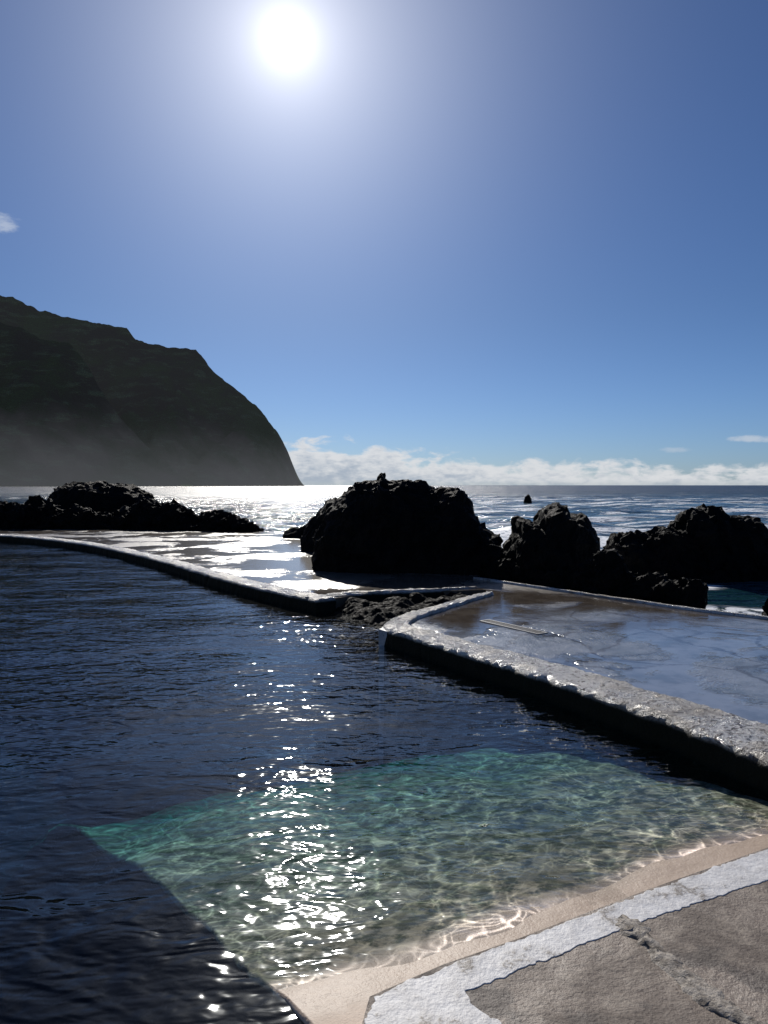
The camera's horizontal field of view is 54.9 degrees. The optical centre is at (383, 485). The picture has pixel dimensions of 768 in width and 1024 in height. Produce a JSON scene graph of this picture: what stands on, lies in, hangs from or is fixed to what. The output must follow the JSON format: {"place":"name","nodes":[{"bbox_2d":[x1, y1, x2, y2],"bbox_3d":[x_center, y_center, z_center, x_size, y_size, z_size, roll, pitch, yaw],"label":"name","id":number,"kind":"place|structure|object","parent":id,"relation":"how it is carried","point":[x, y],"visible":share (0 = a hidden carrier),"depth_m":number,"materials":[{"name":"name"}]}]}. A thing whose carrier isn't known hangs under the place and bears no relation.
{"place":"outdoors","nodes":[
{"label":"outdoors","id":0,"kind":"place"},
{"bbox_2d":[0,644,234,1023],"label":"pool water","id":1,"kind":"structure","parent":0,"point":[88,766],"depth_m":15.80,"materials":[{"name":"liquid"}]},
{"bbox_2d":[0,295,304,486],"bbox_3d":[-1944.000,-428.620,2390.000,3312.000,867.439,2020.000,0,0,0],"label":"headland","id":2,"kind":"structure","parent":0,"point":[83,401],"depth_m":2073.27,"materials":[{"name":"black stone"}]},
{"bbox_2d":[0,542,500,783],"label":"pool water","id":3,"kind":"structure","parent":0,"point":[49,557],"depth_m":13.43,"materials":[{"name":"blue liquid"}]},
{"bbox_2d":[0,529,767,776],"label":"pool deck","id":4,"kind":"structure","parent":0,"point":[716,661],"depth_m":10.47,"materials":[{"name":"grey concrete"}]},
{"bbox_2d":[47,480,159,511],"bbox_3d":[-14.285,1.677,38.007,6.095,3.876,4.644,0,0,0],"label":"lava boulder","id":5,"kind":"object","parent":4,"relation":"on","point":[101,496],"visible":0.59,"depth_m":36.48,"materials":[{"name":"stone"}]},
{"bbox_2d":[0,495,263,531],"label":"lava boulder","id":6,"kind":"object","parent":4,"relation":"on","point":[36,512],"visible":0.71,"depth_m":31.90,"materials":[{"name":"stone"}]},
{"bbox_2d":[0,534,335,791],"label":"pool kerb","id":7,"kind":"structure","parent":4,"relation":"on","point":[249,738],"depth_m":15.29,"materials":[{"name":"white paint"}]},
{"bbox_2d":[283,523,307,538],"bbox_3d":[-2.742,2.153,27.027,2.057,1.852,1.715,0,0,0],"label":"lava boulder","id":8,"kind":"object","parent":4,"relation":"on","point":[295,532],"visible":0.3,"depth_m":26.57,"materials":[{"name":"stone"}]},
{"bbox_2d":[300,497,337,551],"bbox_3d":[-1.503,1.866,22.003,2.204,3.023,2.448,0,0,0],"label":"lava boulder","id":9,"kind":"object","parent":4,"relation":"on","point":[307,543],"visible":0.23,"depth_m":21.38,"materials":[{"name":"stone"}]},
{"bbox_2d":[0,744,767,1023],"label":"pool ramp","id":10,"kind":"structure","parent":4,"relation":"on","point":[341,898],"depth_m":4.57,"materials":[{"name":"teal liquid"}]},
{"bbox_2d":[300,592,472,669],"bbox_3d":[0.780,2.208,11.906,3.565,0.644,2.577,0,0,-33],"label":"lava ledge","id":11,"kind":"object","parent":4,"relation":"on","point":[379,614],"visible":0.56,"depth_m":11.56,"materials":[{"name":"stone"}]},
{"bbox_2d":[303,586,477,770],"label":"pool kerb","id":12,"kind":"structure","parent":4,"relation":"on","point":[364,709],"depth_m":12.89,"materials":[{"name":"white paint"}]},
{"bbox_2d":[311,472,503,577],"bbox_3d":[0.490,1.395,17.259,4.381,3.406,3.840,0,0,0],"label":"lava boulder","id":13,"kind":"object","parent":4,"relation":"on","point":[381,524],"visible":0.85,"depth_m":16.05,"materials":[{"name":"stone"}]},
{"bbox_2d":[480,619,547,634],"bbox_3d":[1.720,1.899,9.905,0.180,0.023,1.113,0,0,-34],"label":"drain grate","id":14,"kind":"object","parent":4,"relation":"on","point":[516,627],"visible":1,"depth_m":9.86,"materials":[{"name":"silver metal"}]},
{"bbox_2d":[501,502,600,583],"bbox_3d":[3.390,2.076,15.515,2.384,3.458,2.509,0,0,0],"label":"lava boulder","id":15,"kind":"object","parent":4,"relation":"on","point":[555,536],"visible":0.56,"depth_m":14.65,"materials":[{"name":"stone"}]},
{"bbox_2d":[362,848,767,1023],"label":"concrete terrace","id":16,"kind":"structure","parent":4,"relation":"on","point":[691,948],"depth_m":2.59,"materials":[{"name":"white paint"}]},
{"bbox_2d":[383,591,767,801],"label":"pool kerb","id":17,"kind":"structure","parent":4,"relation":"on","point":[537,704],"depth_m":7.29,"materials":[{"name":"white paint"}]},
{"bbox_2d":[478,548,708,608],"bbox_3d":[3.484,2.333,14.118,1.110,2.386,5.907,0,0,-40],"label":"lava boulder","id":18,"kind":"object","parent":4,"relation":"on","point":[605,572],"visible":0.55,"depth_m":13.12,"materials":[{"name":"stone"}]},
{"bbox_2d":[473,577,767,619],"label":"deck edge rim","id":19,"kind":"object","parent":4,"relation":"on","point":[762,617],"visible":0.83,"depth_m":11.98,"materials":[{"name":"white paint"}]},
{"bbox_2d":[0,485,767,614],"bbox_3d":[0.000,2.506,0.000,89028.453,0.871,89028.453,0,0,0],"label":"sea","id":20,"kind":"structure","parent":0,"point":[607,510],"depth_m":106.19,"materials":[{"name":"liquid"}]},
{"bbox_2d":[523,494,531,502],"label":"sea stack","id":21,"kind":"object","parent":20,"relation":"in","point":[527,499],"visible":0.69,"depth_m":104.57,"materials":[{"name":"stone"}]},
{"bbox_2d":[603,503,767,582],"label":"lava boulder","id":22,"kind":"object","parent":20,"relation":"in","point":[703,542],"visible":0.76,"depth_m":19.03,"materials":[{"name":"stone"}]},
{"bbox_2d":[761,598,767,615],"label":"lava boulder","id":23,"kind":"object","parent":20,"relation":"in","point":[765,609],"visible":0.23,"depth_m":11.68,"materials":[{"name":"stone"}]},
{"bbox_2d":[0,0,767,484],"label":"sky","id":24,"kind":"structure","parent":0,"point":[436,242],"materials":[{"name":"blue"}]}
]}

